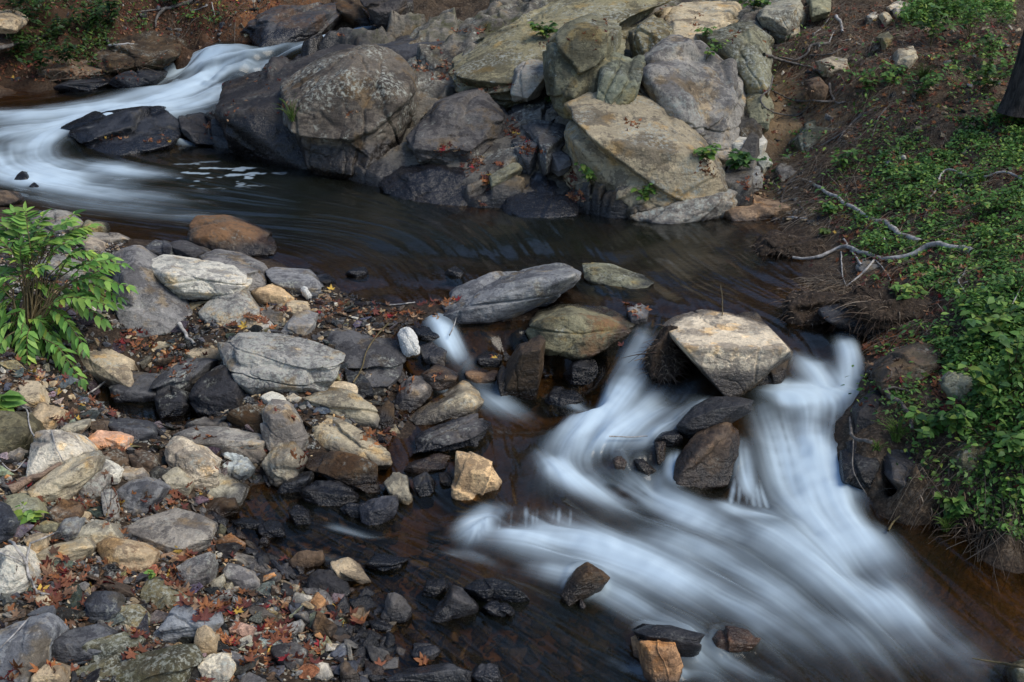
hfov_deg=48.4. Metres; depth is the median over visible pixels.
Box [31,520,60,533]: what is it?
rock
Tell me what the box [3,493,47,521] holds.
rock
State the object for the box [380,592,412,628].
rock
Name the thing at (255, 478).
stone
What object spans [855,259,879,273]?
rock
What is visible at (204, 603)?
fallen leaf
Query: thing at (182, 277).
rock
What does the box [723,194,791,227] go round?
rock
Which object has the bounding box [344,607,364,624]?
rock
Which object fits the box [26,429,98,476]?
boulder
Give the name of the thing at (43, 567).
fallen leaf
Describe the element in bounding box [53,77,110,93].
rock
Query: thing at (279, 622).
fallen leaf
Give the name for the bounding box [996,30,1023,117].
tree
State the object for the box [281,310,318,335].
rock
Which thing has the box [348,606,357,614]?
fallen leaf
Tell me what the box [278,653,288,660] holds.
fallen leaf
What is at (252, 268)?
boulder
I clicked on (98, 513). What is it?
stone
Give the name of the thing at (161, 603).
stone
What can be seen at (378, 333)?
twig
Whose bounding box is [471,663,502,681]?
rock
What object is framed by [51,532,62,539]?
pebble
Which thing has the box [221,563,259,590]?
rock
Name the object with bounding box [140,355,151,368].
stone
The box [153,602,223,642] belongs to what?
rock
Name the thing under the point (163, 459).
stone
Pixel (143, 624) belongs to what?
stone
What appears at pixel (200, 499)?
stone
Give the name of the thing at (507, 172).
rock
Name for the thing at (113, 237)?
rock
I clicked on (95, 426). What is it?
rock
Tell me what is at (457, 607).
rock
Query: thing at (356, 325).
stone
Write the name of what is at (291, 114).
grass tuft
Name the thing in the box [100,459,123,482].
rock
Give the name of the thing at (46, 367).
stone
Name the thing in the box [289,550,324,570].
rock
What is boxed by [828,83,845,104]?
root
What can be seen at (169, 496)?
stone
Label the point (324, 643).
stone
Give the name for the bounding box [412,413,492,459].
rock
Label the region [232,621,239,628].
fallen leaf
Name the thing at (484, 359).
rock
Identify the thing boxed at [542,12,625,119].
boulder
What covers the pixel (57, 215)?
rock
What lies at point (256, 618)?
pebble
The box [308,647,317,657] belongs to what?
stone
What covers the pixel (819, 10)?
rock
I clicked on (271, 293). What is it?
rock
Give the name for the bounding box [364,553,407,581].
rock
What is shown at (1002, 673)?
rock
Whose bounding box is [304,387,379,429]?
rock
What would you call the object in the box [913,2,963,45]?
seedling
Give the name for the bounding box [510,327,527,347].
rock
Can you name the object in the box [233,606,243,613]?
fallen leaf
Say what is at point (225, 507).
rock
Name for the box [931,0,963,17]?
weed
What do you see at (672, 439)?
rock
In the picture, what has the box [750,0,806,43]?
boulder
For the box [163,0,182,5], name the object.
weed
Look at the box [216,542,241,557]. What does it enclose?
stone
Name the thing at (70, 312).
stone
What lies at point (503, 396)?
rock
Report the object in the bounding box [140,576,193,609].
rock
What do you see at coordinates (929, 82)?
weed
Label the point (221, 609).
fallen leaf
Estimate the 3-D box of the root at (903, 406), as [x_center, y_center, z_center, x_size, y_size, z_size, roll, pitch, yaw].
[2.941,0.499,8.532,0.196,0.147,0.488,0,22,0]
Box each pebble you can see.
[0,452,8,459]
[3,383,11,390]
[40,513,52,520]
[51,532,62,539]
[53,397,63,403]
[77,406,85,410]
[119,513,130,517]
[155,357,172,365]
[178,636,193,643]
[204,587,218,594]
[208,447,220,454]
[220,461,228,475]
[224,582,233,589]
[245,424,253,431]
[248,611,262,622]
[257,572,264,582]
[376,435,384,442]
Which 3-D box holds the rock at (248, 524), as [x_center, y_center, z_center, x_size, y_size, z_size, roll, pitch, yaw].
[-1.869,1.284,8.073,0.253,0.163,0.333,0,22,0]
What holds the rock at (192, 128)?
on the ground at (954, 632)
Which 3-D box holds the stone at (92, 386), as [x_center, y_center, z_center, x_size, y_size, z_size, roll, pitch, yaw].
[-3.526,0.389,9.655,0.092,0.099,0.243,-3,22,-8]
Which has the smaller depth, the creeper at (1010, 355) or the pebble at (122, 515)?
the pebble at (122, 515)
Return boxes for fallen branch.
[792,238,975,285]
[809,181,922,242]
[929,168,1021,195]
[948,264,967,291]
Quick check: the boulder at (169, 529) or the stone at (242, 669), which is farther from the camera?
the boulder at (169, 529)
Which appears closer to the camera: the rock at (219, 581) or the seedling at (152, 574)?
the seedling at (152, 574)
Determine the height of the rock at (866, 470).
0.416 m
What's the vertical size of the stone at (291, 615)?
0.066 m
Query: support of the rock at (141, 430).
on the ground at (954, 632)
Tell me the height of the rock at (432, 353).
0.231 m
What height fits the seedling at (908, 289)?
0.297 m
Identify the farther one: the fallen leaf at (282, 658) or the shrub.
the shrub
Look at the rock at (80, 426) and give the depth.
8.23 m
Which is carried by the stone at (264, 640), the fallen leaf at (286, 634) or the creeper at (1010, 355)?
the fallen leaf at (286, 634)
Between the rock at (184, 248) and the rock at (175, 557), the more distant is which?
the rock at (184, 248)
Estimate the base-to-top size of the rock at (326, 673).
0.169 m
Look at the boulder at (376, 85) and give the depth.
15.17 m
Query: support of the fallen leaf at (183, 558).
on the rock at (175, 557)
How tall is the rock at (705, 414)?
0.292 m
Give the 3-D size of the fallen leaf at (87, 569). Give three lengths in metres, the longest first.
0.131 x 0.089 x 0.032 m
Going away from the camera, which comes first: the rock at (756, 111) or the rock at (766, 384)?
the rock at (766, 384)
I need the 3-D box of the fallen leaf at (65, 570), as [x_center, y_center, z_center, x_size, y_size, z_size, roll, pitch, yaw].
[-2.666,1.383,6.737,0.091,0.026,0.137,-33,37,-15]
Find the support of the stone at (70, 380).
on the ground at (954, 632)
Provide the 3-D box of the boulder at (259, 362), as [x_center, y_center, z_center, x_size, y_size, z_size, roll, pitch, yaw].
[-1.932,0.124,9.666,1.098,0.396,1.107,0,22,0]
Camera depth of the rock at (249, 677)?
6.20 m
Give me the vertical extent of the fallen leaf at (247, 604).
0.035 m
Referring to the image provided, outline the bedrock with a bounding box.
[206,0,769,224]
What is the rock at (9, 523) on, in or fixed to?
on the ground at (954, 632)
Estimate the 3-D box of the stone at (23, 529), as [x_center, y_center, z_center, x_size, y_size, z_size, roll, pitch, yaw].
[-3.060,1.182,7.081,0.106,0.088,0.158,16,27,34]
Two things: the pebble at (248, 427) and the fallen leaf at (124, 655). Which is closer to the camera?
the fallen leaf at (124, 655)
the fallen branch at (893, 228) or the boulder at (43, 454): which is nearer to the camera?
the boulder at (43, 454)
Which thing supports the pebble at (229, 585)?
on the ground at (954, 632)
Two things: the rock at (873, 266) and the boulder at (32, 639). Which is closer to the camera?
the boulder at (32, 639)
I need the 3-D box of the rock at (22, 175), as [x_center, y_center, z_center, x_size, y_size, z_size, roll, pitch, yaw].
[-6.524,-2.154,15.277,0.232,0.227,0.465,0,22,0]
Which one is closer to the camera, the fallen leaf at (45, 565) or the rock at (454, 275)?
the fallen leaf at (45, 565)
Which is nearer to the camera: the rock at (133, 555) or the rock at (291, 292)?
the rock at (133, 555)
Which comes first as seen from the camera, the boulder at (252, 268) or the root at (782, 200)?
the boulder at (252, 268)
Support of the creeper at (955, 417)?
on the ground at (954, 632)
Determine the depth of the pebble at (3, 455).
7.79 m
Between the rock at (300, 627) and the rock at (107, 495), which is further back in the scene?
the rock at (107, 495)
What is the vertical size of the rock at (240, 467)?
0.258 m
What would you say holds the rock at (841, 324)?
on the ground at (954, 632)
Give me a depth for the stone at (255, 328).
10.03 m
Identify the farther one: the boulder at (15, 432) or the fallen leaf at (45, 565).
the boulder at (15, 432)
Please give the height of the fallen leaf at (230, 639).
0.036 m
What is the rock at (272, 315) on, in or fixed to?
on the ground at (954, 632)
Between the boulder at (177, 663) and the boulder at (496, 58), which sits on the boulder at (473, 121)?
the boulder at (496, 58)
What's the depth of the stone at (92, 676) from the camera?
5.95 m
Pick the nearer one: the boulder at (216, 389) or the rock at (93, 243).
the boulder at (216, 389)
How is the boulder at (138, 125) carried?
on the ground at (954, 632)
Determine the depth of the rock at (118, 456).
8.06 m
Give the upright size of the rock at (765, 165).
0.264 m
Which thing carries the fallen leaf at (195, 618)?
on the rock at (176, 624)
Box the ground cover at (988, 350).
[2,0,1023,540]
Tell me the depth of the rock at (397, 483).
8.28 m
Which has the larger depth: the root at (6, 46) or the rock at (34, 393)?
the root at (6, 46)
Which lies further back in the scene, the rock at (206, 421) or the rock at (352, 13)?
the rock at (352, 13)
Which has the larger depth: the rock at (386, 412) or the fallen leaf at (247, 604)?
the rock at (386, 412)
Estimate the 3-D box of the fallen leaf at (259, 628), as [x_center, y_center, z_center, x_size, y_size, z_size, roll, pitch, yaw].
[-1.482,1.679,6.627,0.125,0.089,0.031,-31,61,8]
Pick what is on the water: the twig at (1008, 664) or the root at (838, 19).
the twig at (1008, 664)
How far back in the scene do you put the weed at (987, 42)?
14.74 m
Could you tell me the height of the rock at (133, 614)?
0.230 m
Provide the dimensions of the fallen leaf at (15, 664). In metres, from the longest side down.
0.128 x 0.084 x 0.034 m
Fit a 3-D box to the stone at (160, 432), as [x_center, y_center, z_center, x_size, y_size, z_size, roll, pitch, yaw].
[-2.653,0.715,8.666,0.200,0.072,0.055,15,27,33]
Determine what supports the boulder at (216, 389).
on the ground at (954, 632)
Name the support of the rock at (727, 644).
on the ground at (954, 632)
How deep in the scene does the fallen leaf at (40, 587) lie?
6.60 m
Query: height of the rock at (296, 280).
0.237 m
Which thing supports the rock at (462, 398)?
on the ground at (954, 632)
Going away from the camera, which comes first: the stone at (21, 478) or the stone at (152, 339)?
the stone at (21, 478)
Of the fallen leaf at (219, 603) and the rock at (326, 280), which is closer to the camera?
the fallen leaf at (219, 603)
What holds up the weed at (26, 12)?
on the ground at (954, 632)
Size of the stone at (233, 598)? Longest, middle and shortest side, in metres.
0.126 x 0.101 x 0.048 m
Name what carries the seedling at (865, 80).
on the ground at (954, 632)
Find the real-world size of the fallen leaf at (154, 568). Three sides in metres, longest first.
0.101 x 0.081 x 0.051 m
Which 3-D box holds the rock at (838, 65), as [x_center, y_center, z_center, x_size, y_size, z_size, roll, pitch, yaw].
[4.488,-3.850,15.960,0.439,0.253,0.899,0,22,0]
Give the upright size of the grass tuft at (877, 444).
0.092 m
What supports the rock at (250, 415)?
on the ground at (954, 632)
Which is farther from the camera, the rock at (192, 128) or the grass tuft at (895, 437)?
the rock at (192, 128)
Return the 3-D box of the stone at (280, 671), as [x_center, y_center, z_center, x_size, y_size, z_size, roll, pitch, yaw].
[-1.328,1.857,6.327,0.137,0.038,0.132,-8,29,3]
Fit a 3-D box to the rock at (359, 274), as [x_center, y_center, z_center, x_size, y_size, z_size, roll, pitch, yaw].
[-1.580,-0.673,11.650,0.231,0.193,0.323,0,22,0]
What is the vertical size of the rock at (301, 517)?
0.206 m
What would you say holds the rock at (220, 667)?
on the ground at (954, 632)
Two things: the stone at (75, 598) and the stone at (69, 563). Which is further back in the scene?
the stone at (69, 563)
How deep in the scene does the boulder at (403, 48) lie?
19.08 m
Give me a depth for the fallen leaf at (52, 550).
6.84 m
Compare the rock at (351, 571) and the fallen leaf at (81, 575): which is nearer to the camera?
the fallen leaf at (81, 575)
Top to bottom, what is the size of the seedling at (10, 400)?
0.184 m
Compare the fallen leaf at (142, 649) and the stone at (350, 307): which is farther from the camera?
the stone at (350, 307)
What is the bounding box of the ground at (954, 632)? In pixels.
[0,0,1023,681]
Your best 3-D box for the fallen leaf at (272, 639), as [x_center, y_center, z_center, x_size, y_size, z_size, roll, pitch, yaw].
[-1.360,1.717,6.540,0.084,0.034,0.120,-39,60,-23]
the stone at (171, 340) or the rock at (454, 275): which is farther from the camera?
the rock at (454, 275)
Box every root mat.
[624,323,696,402]
[742,229,826,269]
[772,290,841,337]
[809,280,934,340]
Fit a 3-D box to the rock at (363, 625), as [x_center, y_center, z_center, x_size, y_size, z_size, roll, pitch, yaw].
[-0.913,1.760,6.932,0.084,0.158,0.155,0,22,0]
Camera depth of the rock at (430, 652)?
6.64 m
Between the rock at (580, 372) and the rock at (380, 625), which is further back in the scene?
the rock at (580, 372)
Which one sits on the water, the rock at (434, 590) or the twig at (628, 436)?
the twig at (628, 436)
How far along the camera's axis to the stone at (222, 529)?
7.81 m
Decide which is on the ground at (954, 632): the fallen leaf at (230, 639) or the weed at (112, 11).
the weed at (112, 11)
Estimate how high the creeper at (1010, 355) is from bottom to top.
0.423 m
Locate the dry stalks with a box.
[0,0,1023,621]
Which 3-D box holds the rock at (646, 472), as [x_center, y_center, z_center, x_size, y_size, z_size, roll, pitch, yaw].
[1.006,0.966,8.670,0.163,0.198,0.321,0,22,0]
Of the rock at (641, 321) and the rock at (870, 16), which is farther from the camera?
the rock at (870, 16)
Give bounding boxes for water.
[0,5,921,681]
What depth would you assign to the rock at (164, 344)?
10.08 m
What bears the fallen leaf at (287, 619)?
on the ground at (954, 632)
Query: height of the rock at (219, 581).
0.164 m
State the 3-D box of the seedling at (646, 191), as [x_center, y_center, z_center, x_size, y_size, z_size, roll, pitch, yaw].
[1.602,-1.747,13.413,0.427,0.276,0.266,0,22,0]
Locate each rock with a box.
[0,9,28,33]
[0,38,12,53]
[0,190,24,206]
[0,501,20,543]
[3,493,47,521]
[8,447,27,460]
[10,380,49,406]
[14,171,29,191]
[24,533,51,550]
[26,450,105,503]
[26,605,55,616]
[29,182,40,196]
[29,209,82,233]
[30,661,71,681]
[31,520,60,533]
[32,402,67,429]
[35,592,53,605]
[36,538,96,562]
[37,57,113,82]
[38,255,85,282]
[46,498,89,522]
[51,623,117,662]
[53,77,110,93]
[57,516,85,541]
[60,418,91,433]
[74,519,123,542]
[77,471,112,499]
[81,237,105,252]
[81,631,145,663]
[82,220,110,232]
[84,591,125,622]
[87,232,130,242]
[88,430,133,450]
[89,420,110,433]
[91,30,186,72]
[94,578,134,596]
[96,536,159,572]
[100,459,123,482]
[101,488,120,519]
[102,448,130,467]
[104,72,119,79]
[108,417,157,441]
[109,69,167,92]
[109,371,159,413]
[117,476,170,515]
[117,604,150,628]
[122,466,149,480]
[128,449,161,472]
[128,573,148,582]
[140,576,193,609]
[145,239,174,255]
[149,357,217,394]
[151,254,251,299]
[152,341,175,349]
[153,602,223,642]
[154,386,192,422]
[160,548,194,563]
[162,467,193,495]
[164,436,221,489]
[169,240,210,257]
[173,426,265,448]
[176,552,218,585]
[178,112,214,148]
[183,347,222,363]
[185,417,231,428]
[194,625,219,653]
[197,652,235,681]
[198,290,273,329]
[205,497,239,518]
[206,574,225,588]
[208,473,249,511]
[208,511,229,526]
[208,589,233,601]
[216,532,245,549]
[220,446,266,465]
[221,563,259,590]
[222,452,255,480]
[222,649,245,664]
[226,403,265,430]
[229,516,265,534]
[229,622,255,639]
[230,552,271,572]
[239,672,266,681]
[247,606,274,617]
[251,283,293,304]
[254,629,262,636]
[258,519,288,545]
[258,536,271,549]
[260,306,285,324]
[260,391,285,404]
[260,399,308,451]
[262,441,307,488]
[265,267,324,297]
[271,641,308,669]
[277,470,314,500]
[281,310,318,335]
[283,288,296,295]
[284,300,310,313]
[287,393,301,401]
[287,504,313,534]
[287,619,305,635]
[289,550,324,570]
[299,480,359,513]
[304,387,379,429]
[305,451,379,497]
[307,569,351,597]
[312,611,337,638]
[313,662,333,680]
[316,274,335,285]
[326,604,339,620]
[330,381,357,393]
[330,557,371,585]
[331,0,370,28]
[340,502,361,528]
[340,660,360,681]
[343,623,353,636]
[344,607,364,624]
[345,267,368,281]
[345,369,373,399]
[355,622,366,630]
[359,495,398,536]
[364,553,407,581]
[369,619,393,631]
[378,400,394,427]
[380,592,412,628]
[384,472,413,516]
[385,662,472,681]
[394,375,434,410]
[397,327,420,358]
[403,453,450,479]
[408,380,483,425]
[409,642,439,665]
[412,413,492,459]
[412,472,434,508]
[414,326,442,346]
[420,341,446,368]
[420,363,457,397]
[422,578,447,610]
[430,585,478,630]
[438,471,453,494]
[444,266,464,286]
[451,451,501,509]
[462,362,498,393]
[463,578,529,611]
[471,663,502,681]
[477,350,502,370]
[483,600,515,626]
[489,162,522,189]
[497,365,507,406]
[504,335,545,410]
[510,59,544,101]
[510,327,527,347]
[541,386,583,417]
[550,150,571,175]
[560,562,609,616]
[563,353,608,387]
[577,599,585,622]
[582,262,653,297]
[612,456,626,481]
[627,304,648,331]
[631,635,682,681]
[632,623,704,659]
[634,458,656,485]
[652,429,682,452]
[654,441,665,475]
[676,396,753,438]
[707,625,760,662]
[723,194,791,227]
[732,135,767,155]
[734,312,763,321]
[746,93,773,132]
[752,165,763,191]
[752,359,788,399]
[757,152,772,175]
[775,155,796,181]
[789,27,799,39]
[804,77,828,104]
[806,0,830,21]
[815,56,848,76]
[817,303,883,340]
[839,440,880,489]
[850,390,881,434]
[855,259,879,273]
[866,12,878,22]
[876,32,892,50]
[879,12,891,26]
[886,0,912,17]
[892,46,917,72]
[937,371,972,400]
[991,659,1023,681]
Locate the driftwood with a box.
[8,462,61,493]
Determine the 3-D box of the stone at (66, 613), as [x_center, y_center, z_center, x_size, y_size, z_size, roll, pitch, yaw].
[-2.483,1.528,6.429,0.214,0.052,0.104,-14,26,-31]
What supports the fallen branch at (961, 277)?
on the ground at (954, 632)
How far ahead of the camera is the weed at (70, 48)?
20.23 m
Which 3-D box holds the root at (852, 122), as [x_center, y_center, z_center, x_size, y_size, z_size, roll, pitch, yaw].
[4.380,-2.673,14.311,0.689,0.532,0.816,-17,28,-36]
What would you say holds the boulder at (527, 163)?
on the ground at (954, 632)
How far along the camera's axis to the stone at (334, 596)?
7.14 m
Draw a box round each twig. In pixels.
[0,405,62,470]
[0,540,49,594]
[0,618,28,647]
[30,530,58,543]
[86,380,106,394]
[177,322,196,345]
[353,322,388,382]
[609,436,647,437]
[887,515,899,531]
[972,658,1023,667]
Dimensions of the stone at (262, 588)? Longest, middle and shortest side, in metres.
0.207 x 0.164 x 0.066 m
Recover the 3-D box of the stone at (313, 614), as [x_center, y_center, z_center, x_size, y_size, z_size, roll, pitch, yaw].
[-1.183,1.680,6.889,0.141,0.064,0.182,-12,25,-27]
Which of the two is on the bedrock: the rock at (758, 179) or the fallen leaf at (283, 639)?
the rock at (758, 179)
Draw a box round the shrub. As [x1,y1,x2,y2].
[0,201,137,390]
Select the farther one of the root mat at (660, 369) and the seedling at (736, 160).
the seedling at (736, 160)
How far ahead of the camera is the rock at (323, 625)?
6.70 m
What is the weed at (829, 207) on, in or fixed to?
on the ground at (954, 632)
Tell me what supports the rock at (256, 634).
on the ground at (954, 632)
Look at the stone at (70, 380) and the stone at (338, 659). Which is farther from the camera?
the stone at (70, 380)
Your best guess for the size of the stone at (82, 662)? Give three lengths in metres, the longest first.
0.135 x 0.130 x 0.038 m
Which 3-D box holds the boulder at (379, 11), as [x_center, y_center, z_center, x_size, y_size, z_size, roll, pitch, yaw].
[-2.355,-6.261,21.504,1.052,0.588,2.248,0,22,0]
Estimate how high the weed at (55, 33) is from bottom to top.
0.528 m
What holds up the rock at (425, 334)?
on the ground at (954, 632)
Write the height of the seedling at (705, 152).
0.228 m
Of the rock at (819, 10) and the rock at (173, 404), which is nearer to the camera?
the rock at (173, 404)
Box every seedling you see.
[0,390,26,411]
[14,501,47,524]
[144,569,155,578]
[528,21,557,38]
[574,162,597,184]
[630,183,658,204]
[693,143,720,161]
[694,26,716,37]
[704,38,730,58]
[725,148,766,169]
[739,0,770,8]
[819,228,830,234]
[859,68,877,91]
[888,282,929,299]
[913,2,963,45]
[944,53,1014,94]
[983,96,1014,118]
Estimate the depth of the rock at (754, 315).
10.37 m
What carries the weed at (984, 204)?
on the ground at (954, 632)
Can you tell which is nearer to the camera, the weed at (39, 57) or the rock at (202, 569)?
the rock at (202, 569)
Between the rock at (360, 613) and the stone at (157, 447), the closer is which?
the rock at (360, 613)
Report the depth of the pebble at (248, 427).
8.79 m
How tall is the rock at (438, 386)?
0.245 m
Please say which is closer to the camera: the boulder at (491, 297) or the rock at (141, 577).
the rock at (141, 577)
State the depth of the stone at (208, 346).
9.84 m
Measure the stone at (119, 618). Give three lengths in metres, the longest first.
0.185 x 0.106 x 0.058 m
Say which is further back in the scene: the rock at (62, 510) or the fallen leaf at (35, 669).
the rock at (62, 510)
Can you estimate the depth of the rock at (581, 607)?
7.10 m
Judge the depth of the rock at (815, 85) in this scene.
15.11 m
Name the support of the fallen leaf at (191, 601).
on the rock at (176, 624)
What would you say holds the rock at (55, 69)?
on the ground at (954, 632)
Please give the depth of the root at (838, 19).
17.57 m
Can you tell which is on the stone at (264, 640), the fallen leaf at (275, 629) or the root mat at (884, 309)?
the fallen leaf at (275, 629)
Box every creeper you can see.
[904,405,947,438]
[932,491,971,523]
[937,395,986,436]
[958,361,1010,395]
[960,296,1023,340]
[989,327,1023,376]
[995,428,1023,467]
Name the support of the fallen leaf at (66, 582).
on the ground at (954, 632)
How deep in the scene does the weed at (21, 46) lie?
20.50 m
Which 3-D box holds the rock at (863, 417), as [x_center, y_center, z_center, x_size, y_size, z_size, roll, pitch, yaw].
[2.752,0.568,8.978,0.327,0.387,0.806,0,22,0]
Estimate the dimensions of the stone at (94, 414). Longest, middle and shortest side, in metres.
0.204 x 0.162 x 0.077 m
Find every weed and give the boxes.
[1,0,37,12]
[2,0,51,26]
[5,35,43,58]
[17,42,61,72]
[23,13,78,40]
[44,36,77,66]
[68,5,121,32]
[82,0,119,26]
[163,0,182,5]
[818,201,842,214]
[830,148,864,168]
[846,60,913,86]
[888,155,944,182]
[895,71,944,101]
[912,62,938,82]
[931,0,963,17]
[937,0,991,40]
[953,188,1023,217]
[967,23,1009,65]
[988,260,1023,290]
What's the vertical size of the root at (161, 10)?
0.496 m
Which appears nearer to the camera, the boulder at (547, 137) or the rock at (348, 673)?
the rock at (348, 673)
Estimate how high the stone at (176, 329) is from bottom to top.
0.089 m
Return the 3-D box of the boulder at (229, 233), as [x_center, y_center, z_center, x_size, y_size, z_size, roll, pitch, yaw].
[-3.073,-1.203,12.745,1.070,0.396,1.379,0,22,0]
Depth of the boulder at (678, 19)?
18.11 m
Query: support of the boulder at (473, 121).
on the ground at (954, 632)
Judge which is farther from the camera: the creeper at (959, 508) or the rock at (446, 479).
the rock at (446, 479)
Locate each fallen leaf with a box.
[9,659,23,667]
[25,594,37,602]
[29,662,38,671]
[37,575,50,584]
[37,583,48,591]
[39,560,50,571]
[40,564,51,575]
[41,555,51,564]
[42,566,55,577]
[44,585,56,595]
[48,545,59,554]
[50,591,63,602]
[59,567,66,576]
[60,574,73,587]
[61,554,71,562]
[61,587,73,595]
[65,570,75,578]
[74,570,87,580]
[82,564,93,571]
[121,652,128,659]
[124,647,135,658]
[129,629,142,637]
[137,643,147,652]
[146,564,158,575]
[171,491,182,498]
[173,579,180,586]
[176,594,187,608]
[177,553,189,560]
[182,582,190,591]
[182,597,193,604]
[184,588,194,595]
[190,597,201,609]
[191,611,201,621]
[199,595,213,608]
[199,606,214,624]
[212,598,223,613]
[217,601,229,611]
[217,627,223,637]
[221,632,233,644]
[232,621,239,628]
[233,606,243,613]
[235,596,246,603]
[235,603,245,608]
[240,609,250,617]
[241,597,251,606]
[244,652,257,664]
[247,648,257,655]
[257,623,264,631]
[261,629,269,637]
[266,617,273,624]
[268,631,279,643]
[274,624,292,635]
[276,618,284,626]
[278,623,289,632]
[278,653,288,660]
[280,630,288,637]
[280,634,290,642]
[284,616,293,622]
[293,651,303,658]
[310,657,323,663]
[329,611,338,619]
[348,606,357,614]
[350,615,358,621]
[374,657,385,665]
[414,652,425,664]
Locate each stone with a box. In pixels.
[0,360,25,371]
[0,465,14,475]
[0,593,17,605]
[2,352,14,357]
[3,609,25,622]
[13,368,23,376]
[14,476,25,493]
[14,523,33,536]
[16,404,30,410]
[19,600,36,606]
[43,363,49,370]
[50,560,76,567]
[55,375,77,388]
[56,607,85,621]
[58,307,75,314]
[61,584,81,608]
[73,660,87,664]
[77,315,94,325]
[79,409,100,418]
[82,668,100,681]
[86,575,100,580]
[87,506,103,517]
[88,379,100,395]
[104,612,125,625]
[111,339,125,352]
[137,612,149,636]
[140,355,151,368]
[147,335,157,343]
[149,445,161,449]
[149,466,168,478]
[150,610,168,623]
[155,420,163,427]
[155,595,166,609]
[157,427,170,439]
[158,423,176,429]
[161,455,166,463]
[163,494,179,507]
[166,338,178,342]
[168,560,179,567]
[170,321,188,332]
[181,582,202,593]
[188,328,199,334]
[189,300,208,308]
[190,666,200,679]
[195,495,208,504]
[200,326,216,330]
[202,342,212,348]
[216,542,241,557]
[217,524,226,537]
[217,641,230,651]
[221,622,227,636]
[225,333,235,337]
[231,596,241,605]
[232,602,257,615]
[233,655,258,676]
[238,642,264,650]
[250,324,262,331]
[252,475,263,481]
[256,581,276,599]
[258,630,282,647]
[263,614,284,629]
[269,665,284,675]
[273,321,285,325]
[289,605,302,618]
[298,657,319,678]
[303,421,311,427]
[307,610,324,626]
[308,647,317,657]
[313,406,330,413]
[314,300,326,304]
[319,636,331,654]
[322,331,331,337]
[331,320,343,326]
[331,593,344,601]
[333,655,343,661]
[340,363,347,368]
[341,305,355,311]
[353,302,363,306]
[353,320,361,327]
[368,400,384,405]
[373,387,386,395]
[390,424,399,433]
[397,302,407,311]
[398,370,405,383]
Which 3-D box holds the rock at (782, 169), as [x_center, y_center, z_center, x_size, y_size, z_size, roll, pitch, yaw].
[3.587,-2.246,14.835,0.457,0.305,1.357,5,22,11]
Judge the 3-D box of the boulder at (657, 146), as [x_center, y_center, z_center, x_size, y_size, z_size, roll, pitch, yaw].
[1.749,-2.475,14.749,2.316,1.592,3.269,0,22,0]
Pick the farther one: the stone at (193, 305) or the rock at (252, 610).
the stone at (193, 305)
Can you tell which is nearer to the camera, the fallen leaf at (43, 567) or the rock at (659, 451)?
the fallen leaf at (43, 567)
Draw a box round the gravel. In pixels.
[0,0,1021,681]
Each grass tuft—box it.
[272,94,299,121]
[870,438,890,450]
[872,415,915,442]
[933,506,960,531]
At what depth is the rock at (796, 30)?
17.61 m
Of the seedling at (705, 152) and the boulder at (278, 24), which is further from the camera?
the boulder at (278, 24)
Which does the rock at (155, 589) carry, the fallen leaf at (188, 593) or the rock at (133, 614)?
the fallen leaf at (188, 593)
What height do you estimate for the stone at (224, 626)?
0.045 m
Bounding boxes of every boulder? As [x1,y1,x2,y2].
[0,410,44,453]
[0,545,41,599]
[0,612,69,681]
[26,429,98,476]
[61,106,191,165]
[74,644,203,681]
[75,348,137,387]
[113,245,192,336]
[123,508,217,552]
[187,215,276,258]
[189,365,245,417]
[199,249,267,291]
[205,44,354,170]
[217,332,345,394]
[240,2,341,58]
[280,44,417,183]
[306,35,444,62]
[312,415,391,471]
[325,327,406,388]
[360,0,413,30]
[378,163,467,213]
[406,88,508,166]
[440,262,581,326]
[449,0,670,107]
[501,172,578,219]
[507,95,565,175]
[511,137,538,174]
[525,302,641,360]
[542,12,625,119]
[562,92,727,217]
[596,51,645,104]
[625,188,737,230]
[628,14,672,56]
[639,34,745,169]
[654,1,741,40]
[663,309,792,396]
[671,422,740,497]
[695,22,773,97]
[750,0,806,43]
[787,119,837,151]
[866,342,940,394]
[883,447,940,501]
[948,440,990,474]
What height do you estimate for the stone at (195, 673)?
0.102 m
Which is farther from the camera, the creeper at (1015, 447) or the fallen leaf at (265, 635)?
the creeper at (1015, 447)
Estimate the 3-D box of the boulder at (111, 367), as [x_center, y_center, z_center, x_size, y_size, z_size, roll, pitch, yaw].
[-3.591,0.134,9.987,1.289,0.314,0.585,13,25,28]
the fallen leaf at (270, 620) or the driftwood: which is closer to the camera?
the fallen leaf at (270, 620)
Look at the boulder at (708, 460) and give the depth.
8.44 m
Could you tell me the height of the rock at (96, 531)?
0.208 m
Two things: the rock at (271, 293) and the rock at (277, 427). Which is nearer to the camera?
the rock at (277, 427)
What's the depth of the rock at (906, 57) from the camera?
14.90 m
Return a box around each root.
[0,32,51,49]
[108,43,133,45]
[138,0,194,27]
[760,75,832,115]
[762,53,821,73]
[778,42,843,60]
[780,175,808,221]
[815,107,885,146]
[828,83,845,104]
[834,14,843,32]
[849,417,872,494]
[883,386,914,428]
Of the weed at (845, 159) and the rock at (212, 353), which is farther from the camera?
the weed at (845, 159)
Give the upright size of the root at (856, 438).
0.308 m
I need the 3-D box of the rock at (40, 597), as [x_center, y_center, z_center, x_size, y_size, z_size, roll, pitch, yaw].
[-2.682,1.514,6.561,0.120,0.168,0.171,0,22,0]

